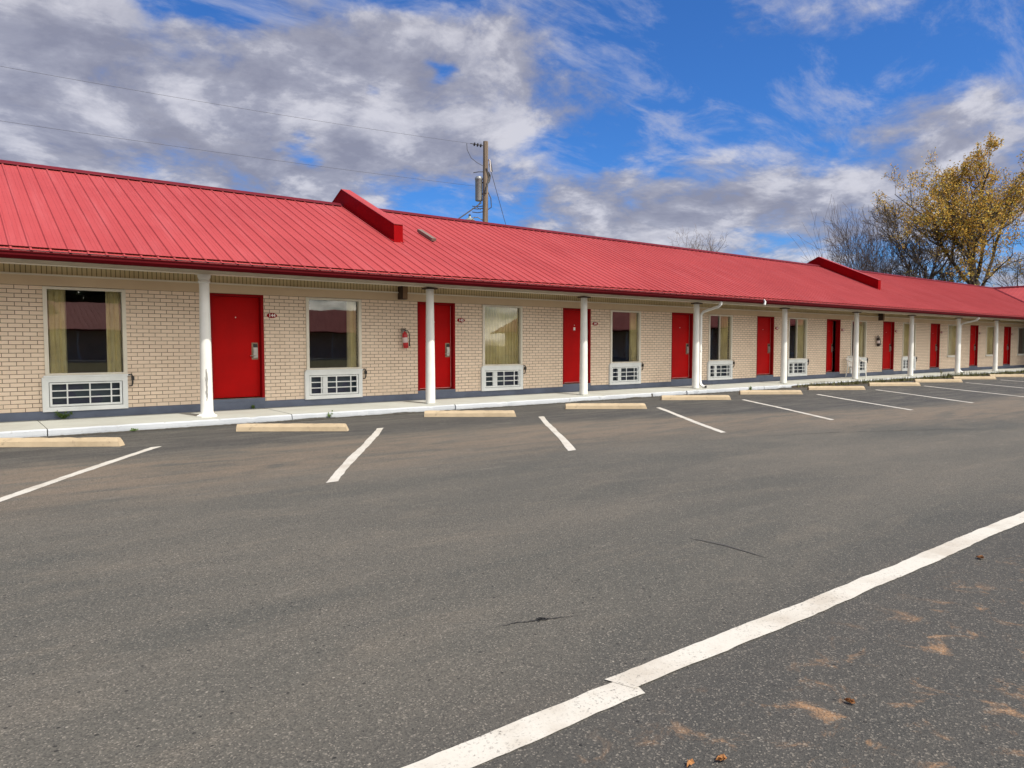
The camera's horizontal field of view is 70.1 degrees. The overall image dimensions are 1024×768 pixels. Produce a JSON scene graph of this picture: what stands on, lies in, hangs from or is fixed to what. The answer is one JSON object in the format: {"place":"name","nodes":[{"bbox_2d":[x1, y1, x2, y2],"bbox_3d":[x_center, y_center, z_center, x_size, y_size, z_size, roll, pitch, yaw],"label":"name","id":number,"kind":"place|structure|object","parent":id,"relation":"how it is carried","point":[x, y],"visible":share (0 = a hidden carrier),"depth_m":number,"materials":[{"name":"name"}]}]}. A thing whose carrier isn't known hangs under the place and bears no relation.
{"place":"outdoors","nodes":[
{"label":"outdoors","id":0,"kind":"place"},
{"bbox_2d":[0,373,1023,767],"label":"parking lot","id":1,"kind":"structure","parent":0,"point":[216,597],"depth_m":4.39,"materials":[{"name":"grey asphalt"}]},
{"bbox_2d":[0,437,124,446],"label":"wheel stop","id":2,"kind":"object","parent":1,"relation":"on","point":[70,442],"visible":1,"depth_m":10.41,"materials":[{"name":"concrete"}]},
{"bbox_2d":[0,446,160,501],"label":"parking line","id":3,"kind":"object","parent":1,"relation":"on","point":[29,489],"visible":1,"depth_m":8.05,"materials":[{"name":"paint"}]},
{"bbox_2d":[236,423,348,431],"bbox_3d":[-3.701,0.730,12.338,1.860,0.124,0.158,0,3,-1],"label":"wheel stop","id":4,"kind":"object","parent":1,"relation":"on","point":[295,427],"visible":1,"depth_m":12.28,"materials":[{"name":"concrete"}]},
{"bbox_2d":[326,428,382,482],"bbox_3d":[-2.103,0.902,10.243,0.146,0.001,5.134,0,3,-4],"label":"parking line","id":5,"kind":"object","parent":1,"relation":"on","point":[343,467],"visible":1,"depth_m":9.33,"materials":[{"name":"paint"}]},
{"bbox_2d":[23,387,789,437],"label":"kerb dirt","id":6,"kind":"structure","parent":1,"relation":"on","point":[324,418],"depth_m":14.26,"materials":[{"name":"brown soil"}]},
{"bbox_2d":[424,410,515,416],"bbox_3d":[-0.842,0.598,14.818,1.860,0.124,0.157,0,3,-1],"label":"wheel stop","id":7,"kind":"object","parent":1,"relation":"on","point":[472,413],"visible":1,"depth_m":14.76,"materials":[{"name":"concrete"}]},
{"bbox_2d":[0,370,1020,437],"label":"kerb","id":8,"kind":"structure","parent":1,"relation":"on","point":[70,431],"depth_m":14.38,"materials":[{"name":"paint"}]},
{"bbox_2d":[402,682,644,767],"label":"lane line","id":9,"kind":"object","parent":1,"relation":"on","point":[526,730],"visible":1,"depth_m":2.75,"materials":[{"name":"paint"}]},
{"bbox_2d":[487,614,579,628],"bbox_3d":[0.139,1.243,3.850,0.585,0.001,0.036,-1,3,-21],"label":"asphalt crack","id":10,"kind":"object","parent":1,"relation":"on","point":[537,619],"visible":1,"depth_m":3.85,"materials":[{"name":"black asphalt"}]},
{"bbox_2d":[539,416,575,450],"bbox_3d":[0.712,0.786,12.433,0.140,0.001,4.877,0,3,-3],"label":"parking line","id":11,"kind":"object","parent":1,"relation":"on","point":[567,444],"visible":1,"depth_m":11.64,"materials":[{"name":"paint"}]},
{"bbox_2d":[565,403,646,408],"bbox_3d":[2.143,0.500,16.647,1.860,0.124,0.156,0,3,-2],"label":"wheel stop","id":12,"kind":"object","parent":1,"relation":"on","point":[605,406],"visible":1,"depth_m":16.59,"materials":[{"name":"concrete"}]},
{"bbox_2d":[657,407,723,432],"bbox_3d":[3.439,0.674,14.537,0.145,0.001,4.952,0,3,-1],"label":"parking line","id":13,"kind":"object","parent":1,"relation":"on","point":[698,423],"visible":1,"depth_m":14.03,"materials":[{"name":"paint"}]},
{"bbox_2d":[687,758,694,766],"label":"dry leaf","id":14,"kind":"object","parent":1,"relation":"on","point":[690,762],"visible":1,"depth_m":2.51,"materials":[{"name":"brown plant"}]},
{"bbox_2d":[660,395,730,399],"bbox_3d":[4.869,0.356,19.348,1.860,0.124,0.158,0,3,-3],"label":"wheel stop","id":15,"kind":"object","parent":1,"relation":"on","point":[695,397],"visible":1,"depth_m":19.29,"materials":[{"name":"concrete"}]},
{"bbox_2d":[716,754,726,760],"bbox_3d":[0.728,1.301,2.541,0.038,0.020,0.038,1,3,21],"label":"dry leaf","id":16,"kind":"object","parent":1,"relation":"on","point":[720,757],"visible":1,"depth_m":2.54,"materials":[{"name":"brown plant"}]},
{"bbox_2d":[688,537,766,557],"bbox_3d":[1.551,1.168,5.255,0.054,0.001,0.670,-2,4,-38],"label":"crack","id":17,"kind":"object","parent":1,"relation":"on","point":[728,546],"visible":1,"depth_m":5.26,"materials":[{"name":"black asphalt"}]},
{"bbox_2d":[739,390,802,394],"bbox_3d":[7.624,0.240,21.524,1.860,0.124,0.158,0,3,-2],"label":"wheel stop","id":18,"kind":"object","parent":1,"relation":"on","point":[744,392],"visible":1,"depth_m":21.47,"materials":[{"name":"concrete"}]},
{"bbox_2d":[743,399,833,419],"bbox_3d":[6.191,0.553,16.794,0.145,0.001,5.352,0,3,-1],"label":"parking line","id":19,"kind":"object","parent":1,"relation":"on","point":[791,410],"visible":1,"depth_m":16.17,"materials":[{"name":"paint"}]},
{"bbox_2d":[605,511,1023,687],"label":"lane line","id":20,"kind":"object","parent":1,"relation":"on","point":[649,671],"visible":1,"depth_m":3.93,"materials":[{"name":"paint"}]},
{"bbox_2d":[807,386,865,389],"bbox_3d":[10.510,0.126,23.671,1.860,0.124,0.158,0,3,-2],"label":"wheel stop","id":21,"kind":"object","parent":1,"relation":"on","point":[835,387],"visible":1,"depth_m":23.61,"materials":[{"name":"concrete"}]},
{"bbox_2d":[844,698,854,702],"bbox_3d":[1.365,1.279,2.954,0.048,0.020,0.023,2,4,37],"label":"dry leaf","id":22,"kind":"object","parent":1,"relation":"on","point":[849,700],"visible":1,"depth_m":2.95,"materials":[{"name":"brown plant"}]},
{"bbox_2d":[816,394,911,409],"bbox_3d":[8.940,0.442,18.889,0.149,0.001,5.273,0,3,1],"label":"parking line","id":23,"kind":"object","parent":1,"relation":"on","point":[864,402],"visible":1,"depth_m":18.43,"materials":[{"name":"paint"}]},
{"bbox_2d":[868,382,920,385],"bbox_3d":[13.592,0.003,25.977,1.860,0.124,0.158,0,3,-3],"label":"wheel stop","id":24,"kind":"object","parent":1,"relation":"on","point":[894,384],"visible":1,"depth_m":25.93,"materials":[{"name":"concrete"}]},
{"bbox_2d":[792,372,1021,387],"bbox_3d":[20.143,-0.350,32.804,27.000,0.101,0.374,-2,4,-38],"label":"soil strip","id":25,"kind":"object","parent":1,"relation":"on","point":[795,386],"visible":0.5,"depth_m":27.19,"materials":[{"name":"brown soil"}]},
{"bbox_2d":[797,370,1023,386],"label":"weeds","id":26,"kind":"object","parent":25,"relation":"on","point":[908,379],"visible":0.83,"depth_m":29.56,"materials":[{"name":"plant"}]},
{"bbox_2d":[881,390,972,402],"bbox_3d":[11.703,0.328,21.031,0.146,0.001,5.504,0,3,3],"label":"parking line","id":27,"kind":"object","parent":1,"relation":"on","point":[928,396],"visible":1,"depth_m":20.18,"materials":[{"name":"paint"}]},
{"bbox_2d":[913,379,962,381],"bbox_3d":[16.612,-0.130,28.478,1.860,0.124,0.158,0,3,-1],"label":"wheel stop","id":28,"kind":"object","parent":1,"relation":"on","point":[937,380],"visible":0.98,"depth_m":28.42,"materials":[{"name":"concrete"}]},
{"bbox_2d":[952,376,995,378],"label":"wheel stop","id":29,"kind":"object","parent":1,"relation":"on","point":[974,377],"visible":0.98,"depth_m":30.89,"materials":[{"name":"concrete"}]},
{"bbox_2d":[928,386,1023,396],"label":"parking line","id":30,"kind":"object","parent":1,"relation":"on","point":[977,391],"visible":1,"depth_m":22.79,"materials":[{"name":"paint"}]},
{"bbox_2d":[988,374,1023,376],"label":"wheel stop","id":31,"kind":"object","parent":1,"relation":"on","point":[1008,375],"visible":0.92,"depth_m":33.19,"materials":[{"name":"concrete"}]},
{"bbox_2d":[0,368,1023,431],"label":"sidewalk","id":32,"kind":"structure","parent":0,"point":[89,421],"depth_m":15.68,"materials":[{"name":"concrete"}]},
{"bbox_2d":[55,411,72,418],"bbox_3d":[-7.896,0.533,12.835,0.182,0.175,0.310,3,4,42],"label":"weed","id":33,"kind":"object","parent":32,"relation":"on","point":[63,416],"visible":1,"depth_m":12.83,"materials":[{"name":"green plant"}]},
{"bbox_2d":[845,356,866,377],"bbox_3d":[13.819,-0.696,29.364,0.660,0.883,0.610,0,3,-3],"label":"plastic chair","id":34,"kind":"object","parent":32,"relation":"on","point":[849,361],"visible":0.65,"depth_m":29.52,"materials":[{"name":"white plastic"}]},
{"bbox_2d":[0,0,1023,286],"label":"sky","id":35,"kind":"structure","parent":0,"point":[646,121],"materials":[{"name":"blue"}]},
{"label":"ground","id":36,"kind":"structure","parent":0,"visible":0},
{"bbox_2d":[466,141,492,221],"bbox_3d":[-1.560,-5.403,32.806,1.341,10.802,0.730,-2,3,-28],"label":"utility pole","id":37,"kind":"object","parent":36,"relation":"on","point":[481,192],"visible":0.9,"depth_m":32.55,"materials":[{"name":"brown wood"}]},
{"bbox_2d":[1,66,470,143],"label":"power line","id":38,"kind":"object","parent":37,"relation":"attached to","point":[223,105],"visible":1,"depth_m":25.43,"materials":[{"name":"black metal"}]},
{"bbox_2d":[4,121,478,186],"bbox_3d":[-19.087,-7.834,18.565,45.250,0.438,0.008,-2,4,-38],"label":"power line","id":39,"kind":"object","parent":37,"relation":"attached to","point":[219,152],"visible":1,"depth_m":25.39,"materials":[{"name":"black metal"}]},
{"bbox_2d":[458,202,481,218],"bbox_3d":[-2.932,-5.899,28.027,0.051,3.849,9.507,1,3,19],"label":"service cable","id":40,"kind":"object","parent":37,"relation":"attached to","point":[469,211],"visible":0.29,"depth_m":31.13,"materials":[{"name":"grey metal"}]},
{"bbox_2d":[0,160,1023,421],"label":"motel building","id":41,"kind":"structure","parent":36,"relation":"on","point":[128,296],"depth_m":17.23,"materials":[{"name":"brick"}]},
{"bbox_2d":[42,286,129,377],"bbox_3d":[-7.641,-0.923,13.098,1.350,1.579,0.195,-2,4,-38],"label":"window","id":42,"kind":"structure","parent":41,"relation":"in","point":[54,298],"depth_m":12.96,"materials":[{"name":"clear glass"}]},
{"bbox_2d":[212,296,259,397],"bbox_3d":[-5.580,-0.744,14.792,0.954,2.036,0.130,-2,4,-38],"label":"door","id":43,"kind":"structure","parent":41,"relation":"in","point":[236,346],"depth_m":14.81,"materials":[{"name":"metal"}]},
{"bbox_2d":[267,313,276,317],"bbox_3d":[-4.966,-1.416,15.108,0.210,0.104,0.024,-2,4,-38],"label":"room number sign","id":44,"kind":"object","parent":41,"relation":"attached to","point":[271,315],"visible":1,"depth_m":15.10,"materials":[{"name":"white plastic"}]},
{"bbox_2d":[305,297,362,371],"bbox_3d":[-3.917,-1.079,16.025,1.350,1.579,0.194,-2,4,-38],"label":"window","id":45,"kind":"structure","parent":41,"relation":"in","point":[350,303],"depth_m":16.32,"materials":[{"name":"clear glass"}]},
{"bbox_2d":[401,328,409,347],"bbox_3d":[-2.487,-1.071,16.991,0.199,0.472,0.168,-10,9,-37],"label":"fire extinguisher","id":46,"kind":"object","parent":41,"relation":"attached to","point":[404,338],"visible":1,"depth_m":16.94,"materials":[{"name":"red metal"}]},
{"bbox_2d":[419,304,450,388],"bbox_3d":[-1.871,-0.899,17.707,0.954,2.036,0.130,-2,4,-38],"label":"door","id":47,"kind":"structure","parent":41,"relation":"in","point":[442,313],"depth_m":17.82,"materials":[{"name":"metal"}]},
{"bbox_2d":[481,305,523,366],"bbox_3d":[-0.271,-1.232,18.891,1.350,1.579,0.196,-2,4,-38],"label":"window","id":48,"kind":"structure","parent":41,"relation":"in","point":[499,323],"depth_m":18.96,"materials":[{"name":"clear glass"}]},
{"bbox_2d":[564,310,580,382],"bbox_3d":[1.742,-1.053,20.598,0.954,2.036,0.048,-2,4,-38],"label":"door","id":49,"kind":"structure","parent":41,"relation":"in","point":[571,317],"depth_m":20.53,"materials":[{"name":"metal"}]},
{"bbox_2d":[609,310,641,363],"bbox_3d":[3.344,-1.383,21.732,1.350,1.579,0.196,-2,4,-38],"label":"window","id":50,"kind":"structure","parent":41,"relation":"in","point":[634,316],"depth_m":22.03,"materials":[{"name":"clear glass"}]},
{"bbox_2d":[672,314,689,377],"bbox_3d":[5.390,-1.203,23.413,0.954,2.036,0.130,-2,4,-38],"label":"door","id":51,"kind":"structure","parent":41,"relation":"in","point":[680,367],"depth_m":23.47,"materials":[{"name":"metal"}]},
{"bbox_2d":[708,314,732,361],"bbox_3d":[6.975,-1.535,24.585,1.350,1.579,0.193,-2,4,-38],"label":"window","id":52,"kind":"structure","parent":41,"relation":"in","point":[723,319],"depth_m":24.83,"materials":[{"name":"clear glass"}]},
{"bbox_2d":[757,318,770,374],"bbox_3d":[9.024,-1.357,26.295,0.954,2.036,0.090,-2,4,-38],"label":"door","id":53,"kind":"structure","parent":41,"relation":"in","point":[764,324],"depth_m":26.35,"materials":[{"name":"metal"}]},
{"bbox_2d":[787,318,807,359],"bbox_3d":[10.715,-1.692,27.525,1.350,1.579,0.195,-2,4,-38],"label":"window","id":54,"kind":"structure","parent":41,"relation":"in","point":[801,327],"depth_m":27.76,"materials":[{"name":"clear glass"}]},
{"bbox_2d":[827,321,833,371],"bbox_3d":[12.705,-1.515,29.272,0.130,2.036,0.954,3,4,42],"label":"door","id":55,"kind":"structure","parent":41,"relation":"in","point":[830,350],"depth_m":29.41,"materials":[{"name":"metal"}]},
{"bbox_2d":[850,320,866,358],"bbox_3d":[14.377,-1.845,30.402,1.350,1.579,0.193,-2,4,-38],"label":"window","id":56,"kind":"structure","parent":41,"relation":"in","point":[862,351],"depth_m":30.70,"materials":[{"name":"beige glass"}]},
{"bbox_2d":[875,335,880,345],"bbox_3d":[15.657,-1.851,31.251,0.199,0.472,0.168,-10,9,-37],"label":"fire extinguisher","id":57,"kind":"object","parent":41,"relation":"attached to","point":[878,341],"visible":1,"depth_m":31.20,"materials":[{"name":"black metal"}]},
{"bbox_2d":[883,323,891,368],"bbox_3d":[16.442,-1.667,32.125,0.954,2.036,0.090,-2,4,-38],"label":"door","id":58,"kind":"structure","parent":41,"relation":"in","point":[887,326],"depth_m":32.21,"materials":[{"name":"metal"}]},
{"bbox_2d":[902,322,915,357],"bbox_3d":[18.039,-1.999,33.281,1.350,1.579,0.195,-2,4,-38],"label":"window","id":59,"kind":"structure","parent":41,"relation":"in","point":[905,339],"depth_m":33.28,"materials":[{"name":"beige glass"}]},
{"bbox_2d":[930,325,936,366],"bbox_3d":[20.202,-1.823,35.055,0.954,2.036,0.130,-2,4,-38],"label":"door","id":60,"kind":"structure","parent":41,"relation":"in","point":[933,354],"depth_m":35.16,"materials":[{"name":"metal"}]},
{"bbox_2d":[947,324,955,357],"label":"window","id":61,"kind":"structure","parent":41,"relation":"in","point":[951,341],"depth_m":36.32,"materials":[{"name":"beige glass"}]},
{"bbox_2d":[970,326,975,365],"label":"door","id":62,"kind":"structure","parent":41,"relation":"in","point":[973,328],"depth_m":38.09,"materials":[{"name":"metal"}]},
{"bbox_2d":[985,326,993,356],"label":"window","id":63,"kind":"structure","parent":41,"relation":"in","point":[989,329],"depth_m":39.38,"materials":[{"name":"beige glass"}]},
{"bbox_2d":[1003,328,1008,363],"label":"door","id":64,"kind":"structure","parent":41,"relation":"in","point":[1006,332],"depth_m":41.00,"materials":[{"name":"metal"}]},
{"bbox_2d":[1017,327,1023,355],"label":"window","id":65,"kind":"structure","parent":41,"relation":"in","point":[1018,327],"depth_m":41.79,"materials":[{"name":"black glass"}]},
{"bbox_2d":[669,226,727,251],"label":"bare tree","id":66,"kind":"object","parent":36,"relation":"on","point":[699,244],"visible":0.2,"depth_m":87.68,"materials":[{"name":"brown plant"}]},
{"bbox_2d":[791,195,923,275],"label":"bare tree","id":67,"kind":"object","parent":36,"relation":"on","point":[865,256],"visible":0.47,"depth_m":64.14,"materials":[{"name":"brown plant"}]},
{"bbox_2d":[862,193,990,284],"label":"half bare tree","id":68,"kind":"object","parent":36,"relation":"on","point":[920,263],"visible":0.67,"depth_m":63.36,"materials":[{"name":"brown plant"}]},
{"bbox_2d":[872,132,1023,286],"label":"golden tree","id":69,"kind":"object","parent":36,"relation":"on","point":[989,212],"visible":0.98,"depth_m":62.42,"materials":[{"name":"yellow plant"}]},
{"bbox_2d":[978,218,1023,286],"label":"leaning tree","id":70,"kind":"object","parent":36,"relation":"on","point":[1017,273],"visible":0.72,"depth_m":66.61,"materials":[{"name":"brown plant"}]}
]}

